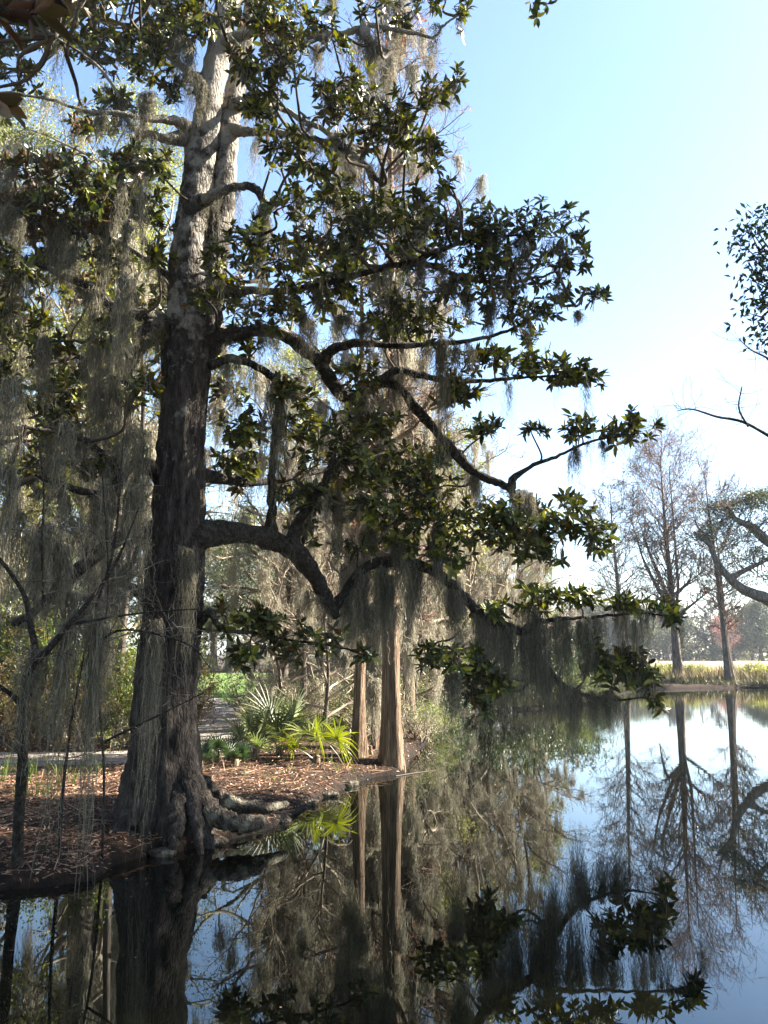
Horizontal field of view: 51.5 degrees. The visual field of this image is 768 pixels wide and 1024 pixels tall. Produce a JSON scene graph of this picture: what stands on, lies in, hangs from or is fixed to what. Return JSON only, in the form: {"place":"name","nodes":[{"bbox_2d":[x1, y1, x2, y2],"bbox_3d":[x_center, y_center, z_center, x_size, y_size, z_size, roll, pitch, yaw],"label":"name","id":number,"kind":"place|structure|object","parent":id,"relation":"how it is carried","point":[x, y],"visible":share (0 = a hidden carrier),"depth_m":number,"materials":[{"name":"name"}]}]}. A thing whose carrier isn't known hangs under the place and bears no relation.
{"place":"outdoors","nodes":[
{"label":"outdoors","id":0,"kind":"place"},
{"bbox_2d":[0,0,73,129],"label":"magnolia branch","id":1,"kind":"object","parent":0,"point":[23,12],"visible":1,"depth_m":2.96,"materials":[{"name":"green plant"}]},
{"bbox_2d":[0,696,264,765],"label":"path","id":2,"kind":"structure","parent":0,"point":[204,732],"depth_m":18.48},
{"bbox_2d":[0,673,418,710],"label":"lawn","id":3,"kind":"structure","parent":0,"point":[227,682],"depth_m":49.62,"materials":[{"name":"green plant"}]},
{"bbox_2d":[0,688,767,1023],"bbox_3d":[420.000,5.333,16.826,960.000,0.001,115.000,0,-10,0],"label":"water","id":4,"kind":"structure","parent":0,"point":[464,882],"depth_m":7.48,"materials":[{"name":"blue liquid"}]},
{"bbox_2d":[658,324,767,436],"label":"bare tree","id":5,"kind":"object","parent":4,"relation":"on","point":[743,421],"visible":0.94,"depth_m":15.83,"materials":[{"name":"brown plant"}]},
{"bbox_2d":[713,202,767,360],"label":"oak tree","id":6,"kind":"object","parent":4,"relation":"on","point":[758,280],"visible":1,"depth_m":12.44,"materials":[{"name":"green plant"}]},
{"bbox_2d":[0,655,767,889],"bbox_3d":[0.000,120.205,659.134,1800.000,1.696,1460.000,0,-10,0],"label":"ground","id":7,"kind":"structure","parent":0,"point":[119,856],"depth_m":11.80,"materials":[{"name":"brown soil"}]},
{"bbox_2d":[0,626,63,747],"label":"azalea shrub","id":8,"kind":"object","parent":7,"relation":"on","point":[4,713],"visible":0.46,"depth_m":16.63,"materials":[{"name":"green plant"}]},
{"bbox_2d":[0,90,99,529],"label":"oak tree","id":9,"kind":"object","parent":7,"relation":"on","point":[5,142],"visible":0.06,"depth_m":26.86,"materials":[{"name":"green plant"}]},
{"bbox_2d":[0,271,101,738],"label":"bare tree","id":10,"kind":"object","parent":7,"relation":"on","point":[48,306],"visible":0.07,"depth_m":19.86,"materials":[{"name":"grey plant"}]},
{"bbox_2d":[0,289,110,664],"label":"oak tree","id":11,"kind":"object","parent":7,"relation":"on","point":[24,504],"visible":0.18,"depth_m":18.03,"materials":[{"name":"green plant"}]},
{"bbox_2d":[0,581,131,736],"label":"azalea shrub","id":12,"kind":"object","parent":7,"relation":"on","point":[7,648],"visible":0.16,"depth_m":19.25,"materials":[{"name":"green plant"}]},
{"bbox_2d":[1,604,135,743],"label":"azalea shrub","id":13,"kind":"object","parent":7,"relation":"on","point":[45,643],"visible":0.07,"depth_m":17.81,"materials":[{"name":"green plant"}]},
{"bbox_2d":[16,654,132,751],"bbox_3d":[-6.543,3.884,16.728,2.233,2.221,2.286,5,-11,-26],"label":"azalea shrub","id":14,"kind":"object","parent":7,"relation":"on","point":[74,720],"visible":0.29,"depth_m":16.44,"materials":[{"name":"green plant"}]},
{"bbox_2d":[0,483,197,868],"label":"bare sapling","id":15,"kind":"object","parent":7,"relation":"on","point":[17,855],"visible":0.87,"depth_m":7.92,"materials":[{"name":"brown plant"}]},
{"bbox_2d":[0,643,53,782],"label":"spanish moss","id":16,"kind":"object","parent":15,"relation":"hanging from","point":[34,678],"visible":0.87,"depth_m":7.76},
{"bbox_2d":[60,611,137,746],"bbox_3d":[-5.549,3.891,17.200,2.842,3.582,2.445,0,-10,0],"label":"azalea shrub","id":17,"kind":"object","parent":7,"relation":"on","point":[126,692],"visible":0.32,"depth_m":16.99,"materials":[{"name":"green plant"}]},
{"bbox_2d":[61,224,160,742],"bbox_3d":[-5.928,-0.876,18.817,3.327,12.825,3.294,0,-10,0],"label":"bare tree","id":18,"kind":"object","parent":7,"relation":"on","point":[153,429],"visible":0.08,"depth_m":18.47,"materials":[{"name":"grey plant"}]},
{"bbox_2d":[0,381,227,860],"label":"bare sapling","id":19,"kind":"object","parent":7,"relation":"on","point":[114,543],"visible":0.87,"depth_m":8.30,"materials":[{"name":"brown plant"}]},
{"bbox_2d":[14,527,55,642],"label":"spanish moss","id":20,"kind":"object","parent":19,"relation":"hanging from","point":[35,550],"visible":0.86,"depth_m":8.42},
{"bbox_2d":[26,617,86,892],"bbox_3d":[-3.146,2.263,7.595,0.470,2.514,0.428,0,-10,0],"label":"spanish moss","id":21,"kind":"object","parent":19,"relation":"hanging from","point":[64,642],"visible":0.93,"depth_m":7.69,"materials":[{"name":"plant"}]},
{"bbox_2d":[43,540,77,676],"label":"spanish moss","id":22,"kind":"object","parent":19,"relation":"hanging from","point":[60,560],"visible":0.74,"depth_m":8.59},
{"bbox_2d":[42,588,100,703],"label":"spanish moss","id":23,"kind":"object","parent":19,"relation":"hanging from","point":[74,603],"visible":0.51,"depth_m":8.41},
{"bbox_2d":[65,609,112,900],"bbox_3d":[-2.877,2.485,7.769,0.368,3.071,0.349,0,-10,0],"label":"spanish moss","id":24,"kind":"object","parent":19,"relation":"hanging from","point":[95,632],"visible":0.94,"depth_m":7.84,"materials":[{"name":"plant"}]},
{"bbox_2d":[82,622,118,726],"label":"spanish moss","id":25,"kind":"object","parent":19,"relation":"hanging from","point":[108,667],"visible":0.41,"depth_m":8.44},
{"bbox_2d":[0,63,253,732],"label":"oak tree","id":26,"kind":"object","parent":7,"relation":"on","point":[80,143],"visible":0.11,"depth_m":22.31,"materials":[{"name":"green plant"}]},
{"bbox_2d":[24,208,252,579],"bbox_3d":[-9.947,-2.423,30.558,8.542,20.019,11.502,7,-12,-33],"label":"oak tree","id":27,"kind":"object","parent":7,"relation":"on","point":[217,433],"visible":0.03,"depth_m":30.62,"materials":[{"name":"green plant"}]},
{"bbox_2d":[44,453,239,858],"bbox_3d":[-2.768,1.613,8.972,2.118,4.522,1.231,9,-14,-41],"label":"bare sapling","id":28,"kind":"object","parent":7,"relation":"on","point":[102,742],"visible":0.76,"depth_m":8.77,"materials":[{"name":"brown plant"}]},
{"bbox_2d":[95,556,133,682],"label":"spanish moss","id":29,"kind":"object","parent":28,"relation":"hanging from","point":[114,581],"visible":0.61,"depth_m":9.16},
{"bbox_2d":[125,618,167,859],"bbox_3d":[-2.738,2.692,9.251,0.412,2.912,0.474,-4,-11,23],"label":"spanish moss","id":30,"kind":"object","parent":28,"relation":"hanging from","point":[154,651],"visible":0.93,"depth_m":9.32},
{"bbox_2d":[82,602,223,728],"bbox_3d":[-6.270,4.120,21.078,3.979,5.014,3.422,1,-10,-3],"label":"azalea shrub","id":31,"kind":"object","parent":7,"relation":"on","point":[137,641],"visible":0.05,"depth_m":21.01,"materials":[{"name":"green plant"}]},
{"bbox_2d":[132,665,232,730],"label":"azalea shrub","id":32,"kind":"object","parent":7,"relation":"on","point":[200,699],"visible":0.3,"depth_m":19.62,"materials":[{"name":"green leaf"},{"name":"twig"}]},
{"bbox_2d":[0,712,375,798],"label":"grass","id":33,"kind":"structure","parent":7,"relation":"on","point":[3,771],"depth_m":12.19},
{"bbox_2d":[140,248,243,582],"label":"bare tree","id":34,"kind":"object","parent":7,"relation":"on","point":[214,410],"visible":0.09,"depth_m":21.07,"materials":[{"name":"grey plant"}]},
{"bbox_2d":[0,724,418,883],"bbox_3d":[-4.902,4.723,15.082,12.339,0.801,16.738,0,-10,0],"label":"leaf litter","id":35,"kind":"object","parent":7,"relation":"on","point":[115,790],"visible":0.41,"depth_m":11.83,"materials":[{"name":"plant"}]},
{"bbox_2d":[217,739,252,765],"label":"flowering plant","id":36,"kind":"object","parent":7,"relation":"on","point":[237,754],"visible":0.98,"depth_m":14.23,"materials":[{"name":"green plant"}]},
{"bbox_2d":[203,499,277,672],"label":"oak tree","id":37,"kind":"object","parent":7,"relation":"on","point":[216,565],"visible":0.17,"depth_m":82.61,"materials":[{"name":"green plant"}]},
{"bbox_2d":[204,517,293,671],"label":"oak tree","id":38,"kind":"object","parent":7,"relation":"on","point":[254,564],"visible":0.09,"depth_m":84.65,"materials":[{"name":"grey plant"}]},
{"bbox_2d":[197,664,301,725],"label":"shrub","id":39,"kind":"object","parent":7,"relation":"on","point":[239,704],"visible":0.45,"depth_m":21.32,"materials":[{"name":"green plant"}]},
{"bbox_2d":[221,696,303,758],"bbox_3d":[-2.426,4.227,15.420,1.775,1.303,1.328,-4,-11,21],"label":"fan palmetto","id":40,"kind":"object","parent":7,"relation":"on","point":[253,741],"visible":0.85,"depth_m":15.27,"materials":[{"name":"green plant"}]},
{"bbox_2d":[205,501,332,704],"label":"mossy sapling","id":41,"kind":"object","parent":7,"relation":"on","point":[238,597],"visible":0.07,"depth_m":26.17,"materials":[{"name":"grey plant"}]},
{"bbox_2d":[205,340,339,679],"bbox_3d":[-3.580,0.188,31.000,8.544,14.871,6.346,9,-14,-43],"label":"oak tree","id":42,"kind":"object","parent":7,"relation":"on","point":[287,352],"visible":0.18,"depth_m":30.95,"materials":[{"name":"green plant"}]},
{"bbox_2d":[205,504,351,724],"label":"mossy sapling","id":43,"kind":"object","parent":7,"relation":"on","point":[265,574],"visible":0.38,"depth_m":19.99,"materials":[{"name":"grey plant"}]},
{"bbox_2d":[218,352,352,699],"bbox_3d":[-2.826,0.644,25.648,5.908,12.227,5.673,-3,-11,18],"label":"bare tree","id":44,"kind":"object","parent":7,"relation":"on","point":[259,384],"visible":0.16,"depth_m":25.61,"materials":[{"name":"grey plant"}]},
{"bbox_2d":[223,482,349,719],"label":"mossy sapling","id":45,"kind":"object","parent":7,"relation":"on","point":[271,666],"visible":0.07,"depth_m":23.91,"materials":[{"name":"grey plant"}]},
{"bbox_2d":[237,680,342,754],"bbox_3d":[-1.896,4.135,15.822,2.342,1.628,1.821,0,-10,0],"label":"fan palmetto","id":46,"kind":"object","parent":7,"relation":"on","point":[278,716],"visible":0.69,"depth_m":15.92,"materials":[{"name":"green plant"}]},
{"bbox_2d":[230,671,370,739],"bbox_3d":[-1.739,4.669,19.001,3.531,2.046,2.913,0,-10,0],"label":"twiggy shrub","id":47,"kind":"object","parent":7,"relation":"on","point":[311,708],"visible":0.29,"depth_m":18.90,"materials":[{"name":"brown plant"}]},
{"bbox_2d":[270,371,346,724],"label":"bare tree","id":48,"kind":"object","parent":7,"relation":"on","point":[304,672],"visible":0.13,"depth_m":22.45,"materials":[{"name":"grey plant"}]},
{"bbox_2d":[269,711,359,769],"bbox_3d":[-1.339,4.338,14.991,1.616,1.175,1.501,3,-11,-18],"label":"fan palmetto","id":49,"kind":"object","parent":7,"relation":"on","point":[320,735],"visible":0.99,"depth_m":14.95,"materials":[{"name":"green plant"}]},
{"bbox_2d":[0,0,686,854],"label":"magnolia tree","id":50,"kind":"object","parent":7,"relation":"on","point":[194,804],"visible":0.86,"depth_m":11.04,"materials":[{"name":"green plant"}]},
{"bbox_2d":[0,202,29,275],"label":"spanish moss","id":51,"kind":"object","parent":50,"relation":"hanging from","point":[12,223],"visible":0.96,"depth_m":9.76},
{"bbox_2d":[26,334,56,411],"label":"spanish moss","id":52,"kind":"object","parent":50,"relation":"hanging from","point":[43,350],"visible":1,"depth_m":9.74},
{"bbox_2d":[37,218,72,298],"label":"spanish moss","id":53,"kind":"object","parent":50,"relation":"hanging from","point":[55,247],"visible":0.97,"depth_m":10.28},
{"bbox_2d":[128,86,162,129],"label":"spanish moss","id":54,"kind":"object","parent":50,"relation":"hanging from","point":[148,103],"visible":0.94,"depth_m":11.12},
{"bbox_2d":[164,21,185,93],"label":"spanish moss","id":55,"kind":"object","parent":50,"relation":"hanging from","point":[176,57],"visible":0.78,"depth_m":11.73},
{"bbox_2d":[169,545,202,698],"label":"spanish moss","id":56,"kind":"object","parent":50,"relation":"hanging from","point":[187,562],"visible":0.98,"depth_m":9.91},
{"bbox_2d":[175,35,202,127],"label":"spanish moss","id":57,"kind":"object","parent":50,"relation":"hanging from","point":[189,51],"visible":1,"depth_m":11.48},
{"bbox_2d":[189,73,213,125],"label":"spanish moss","id":58,"kind":"object","parent":50,"relation":"attached to","point":[202,86],"visible":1,"depth_m":11.50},
{"bbox_2d":[250,319,280,371],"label":"spanish moss","id":59,"kind":"object","parent":50,"relation":"hanging from","point":[266,341],"visible":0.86,"depth_m":11.20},
{"bbox_2d":[252,390,293,529],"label":"spanish moss","id":60,"kind":"object","parent":50,"relation":"hanging from","point":[283,425],"visible":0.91,"depth_m":11.41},
{"bbox_2d":[293,309,318,376],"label":"spanish moss","id":61,"kind":"object","parent":50,"relation":"hanging from","point":[311,334],"visible":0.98,"depth_m":11.14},
{"bbox_2d":[323,488,349,584],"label":"spanish moss","id":62,"kind":"object","parent":50,"relation":"hanging from","point":[338,494],"visible":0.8,"depth_m":11.96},
{"bbox_2d":[0,0,691,763],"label":"moss wisps","id":63,"kind":"object","parent":50,"relation":"attached to","point":[134,438],"visible":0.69,"depth_m":10.62,"materials":[{"name":"plant"}]},
{"bbox_2d":[358,602,381,654],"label":"spanish moss","id":64,"kind":"object","parent":50,"relation":"hanging from","point":[372,617],"visible":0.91,"depth_m":12.22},
{"bbox_2d":[358,34,387,88],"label":"spanish moss","id":65,"kind":"object","parent":50,"relation":"hanging from","point":[373,55],"visible":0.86,"depth_m":10.80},
{"bbox_2d":[370,560,395,668],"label":"spanish moss","id":66,"kind":"object","parent":50,"relation":"hanging from","point":[381,572],"visible":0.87,"depth_m":12.37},
{"bbox_2d":[374,572,401,667],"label":"spanish moss","id":67,"kind":"object","parent":50,"relation":"hanging from","point":[388,594],"visible":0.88,"depth_m":12.33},
{"bbox_2d":[386,538,416,618],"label":"spanish moss","id":68,"kind":"object","parent":50,"relation":"hanging from","point":[398,561],"visible":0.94,"depth_m":12.31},
{"bbox_2d":[402,569,424,646],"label":"spanish moss","id":69,"kind":"object","parent":50,"relation":"hanging from","point":[415,595],"visible":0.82,"depth_m":12.48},
{"bbox_2d":[408,256,432,318],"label":"spanish moss","id":70,"kind":"object","parent":50,"relation":"hanging from","point":[420,266],"visible":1,"depth_m":9.95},
{"bbox_2d":[421,523,452,636],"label":"spanish moss","id":71,"kind":"object","parent":50,"relation":"hanging from","point":[436,570],"visible":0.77,"depth_m":12.50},
{"bbox_2d":[429,332,457,473],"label":"spanish moss","id":72,"kind":"object","parent":50,"relation":"attached to","point":[440,352],"visible":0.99,"depth_m":11.60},
{"bbox_2d":[438,671,470,744],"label":"spanish moss","id":73,"kind":"object","parent":50,"relation":"hanging from","point":[454,687],"visible":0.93,"depth_m":12.65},
{"bbox_2d":[468,608,497,751],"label":"spanish moss","id":74,"kind":"object","parent":50,"relation":"hanging from","point":[486,635],"visible":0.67,"depth_m":12.97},
{"bbox_2d":[481,298,501,347],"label":"spanish moss","id":75,"kind":"object","parent":50,"relation":"hanging from","point":[492,311],"visible":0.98,"depth_m":10.80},
{"bbox_2d":[490,619,521,741],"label":"spanish moss","id":76,"kind":"object","parent":50,"relation":"hanging from","point":[505,636],"visible":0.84,"depth_m":13.08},
{"bbox_2d":[512,606,545,711],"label":"spanish moss","id":77,"kind":"object","parent":50,"relation":"hanging from","point":[533,615],"visible":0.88,"depth_m":13.15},
{"bbox_2d":[527,644,554,736],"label":"spanish moss","id":78,"kind":"object","parent":50,"relation":"hanging from","point":[537,714],"visible":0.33,"depth_m":13.15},
{"bbox_2d":[546,614,581,731],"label":"spanish moss","id":79,"kind":"object","parent":50,"relation":"hanging from","point":[566,631],"visible":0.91,"depth_m":13.25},
{"bbox_2d":[559,686,588,772],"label":"spanish moss","id":80,"kind":"object","parent":50,"relation":"hanging from","point":[578,703],"visible":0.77,"depth_m":13.30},
{"bbox_2d":[570,619,595,693],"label":"spanish moss","id":81,"kind":"object","parent":50,"relation":"hanging from","point":[578,623],"visible":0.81,"depth_m":13.43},
{"bbox_2d":[581,689,620,756],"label":"spanish moss","id":82,"kind":"object","parent":50,"relation":"hanging from","point":[607,696],"visible":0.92,"depth_m":13.43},
{"bbox_2d":[265,514,437,740],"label":"mossy sapling","id":83,"kind":"object","parent":7,"relation":"on","point":[318,552],"visible":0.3,"depth_m":18.53,"materials":[{"name":"grey plant"}]},
{"bbox_2d":[280,89,432,757],"bbox_3d":[-0.552,-2.227,17.135,3.615,15.495,4.011,0,-10,0],"label":"cypress tree","id":84,"kind":"object","parent":7,"relation":"on","point":[346,568],"visible":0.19,"depth_m":16.48,"materials":[{"name":"brown plant"}]},
{"bbox_2d":[302,679,442,732],"bbox_3d":[-0.232,5.010,20.409,3.916,1.555,2.061,0,-10,0],"label":"green shrub","id":85,"kind":"object","parent":7,"relation":"on","point":[344,701],"visible":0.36,"depth_m":20.41,"materials":[{"name":"green plant"}]},
{"bbox_2d":[334,442,433,749],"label":"cypress tree","id":86,"kind":"object","parent":7,"relation":"on","point":[373,704],"visible":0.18,"depth_m":17.42,"materials":[{"name":"brown plant"}]},
{"bbox_2d":[271,0,509,770],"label":"cypress tree","id":87,"kind":"object","parent":7,"relation":"on","point":[391,750],"visible":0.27,"depth_m":16.88,"materials":[{"name":"brown plant"}]},
{"bbox_2d":[338,282,470,735],"bbox_3d":[0.631,-0.330,22.564,4.455,13.864,3.926,-4,-11,21],"label":"cypress tree","id":88,"kind":"object","parent":7,"relation":"on","point":[409,671],"visible":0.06,"depth_m":21.77,"materials":[{"name":"brown plant"}]},
{"bbox_2d":[318,349,497,701],"bbox_3d":[0.832,0.702,27.148,7.258,12.639,9.008,0,-10,0],"label":"oak tree","id":89,"kind":"object","parent":7,"relation":"on","point":[457,543],"visible":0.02,"depth_m":27.56,"materials":[{"name":"grey plant"}]},
{"bbox_2d":[401,696,454,742],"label":"twiggy shrub","id":90,"kind":"object","parent":7,"relation":"on","point":[419,730],"visible":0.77,"depth_m":20.26,"materials":[{"name":"beige plant"}]},
{"bbox_2d":[400,537,484,707],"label":"mossy sapling","id":91,"kind":"object","parent":7,"relation":"on","point":[438,678],"visible":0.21,"depth_m":24.01,"materials":[{"name":"grey plant"}]},
{"bbox_2d":[443,527,503,700],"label":"mossy sapling","id":92,"kind":"object","parent":7,"relation":"on","point":[497,572],"visible":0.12,"depth_m":33.15,"materials":[{"name":"grey plant"}]},
{"bbox_2d":[417,397,543,692],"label":"bare tree","id":93,"kind":"object","parent":7,"relation":"on","point":[475,452],"visible":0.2,"depth_m":34.06,"materials":[{"name":"grey plant"}]},
{"bbox_2d":[443,538,517,669],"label":"bare tree","id":94,"kind":"object","parent":7,"relation":"on","point":[487,588],"visible":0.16,"depth_m":34.07,"materials":[{"name":"grey plant"}]},
{"bbox_2d":[454,501,588,695],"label":"bare tree","id":95,"kind":"object","parent":7,"relation":"on","point":[553,582],"visible":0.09,"depth_m":37.54,"materials":[{"name":"grey plant"}]},
{"bbox_2d":[444,635,767,659],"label":"woods","id":96,"kind":"object","parent":7,"relation":"on","point":[702,651],"visible":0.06,"depth_m":243.33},
{"bbox_2d":[551,470,677,646],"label":"cypress tree","id":97,"kind":"object","parent":7,"relation":"on","point":[617,575],"visible":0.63,"depth_m":60.58,"materials":[{"name":"grey plant"}]},
{"bbox_2d":[595,401,745,675],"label":"cypress tree","id":98,"kind":"object","parent":7,"relation":"on","point":[669,588],"visible":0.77,"depth_m":59.60,"materials":[{"name":"grey plant"}]},
{"bbox_2d":[591,663,767,680],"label":"reeds","id":99,"kind":"object","parent":7,"relation":"on","point":[717,672],"visible":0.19,"depth_m":57.78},
{"bbox_2d":[655,454,767,680],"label":"cypress tree","id":100,"kind":"object","parent":7,"relation":"on","point":[728,667],"visible":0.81,"depth_m":57.16,"materials":[{"name":"grey plant"}]},
{"bbox_2d":[675,482,767,606],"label":"oak tree","id":101,"kind":"object","parent":7,"relation":"on","point":[756,498],"visible":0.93,"depth_m":56.54,"materials":[{"name":"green plant"}]},
{"bbox_2d":[696,520,749,676],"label":"cypress tree","id":102,"kind":"object","parent":7,"relation":"on","point":[709,592],"visible":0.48,"depth_m":58.08,"materials":[{"name":"grey plant"}]},
{"bbox_2d":[0,0,767,654],"label":"sky","id":103,"kind":"structure","parent":0,"point":[651,116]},
{"bbox_2d":[476,673,767,709],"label":"shore grass","id":104,"kind":"structure","parent":0,"point":[758,681],"depth_m":54.98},
{"bbox_2d":[637,659,767,669],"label":"field","id":105,"kind":"structure","parent":0,"point":[717,662],"depth_m":180.90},
{"bbox_2d":[612,606,670,655],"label":"oak tree","id":106,"kind":"object","parent":105,"relation":"on","point":[656,637],"visible":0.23,"depth_m":223.20,"materials":[{"name":"grey plant"}]},
{"bbox_2d":[682,597,735,660],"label":"bare tree","id":107,"kind":"object","parent":105,"relation":"on","point":[702,635],"visible":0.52,"depth_m":226.57,"materials":[{"name":"grey plant"}]},
{"bbox_2d":[707,613,757,660],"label":"oak tree","id":108,"kind":"object","parent":105,"relation":"on","point":[714,649],"visible":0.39,"depth_m":223.06,"materials":[{"name":"grey plant"}]},
{"bbox_2d":[716,599,767,660],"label":"oak tree","id":109,"kind":"object","parent":105,"relation":"on","point":[756,636],"visible":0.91,"depth_m":217.68,"materials":[{"name":"grey plant"}]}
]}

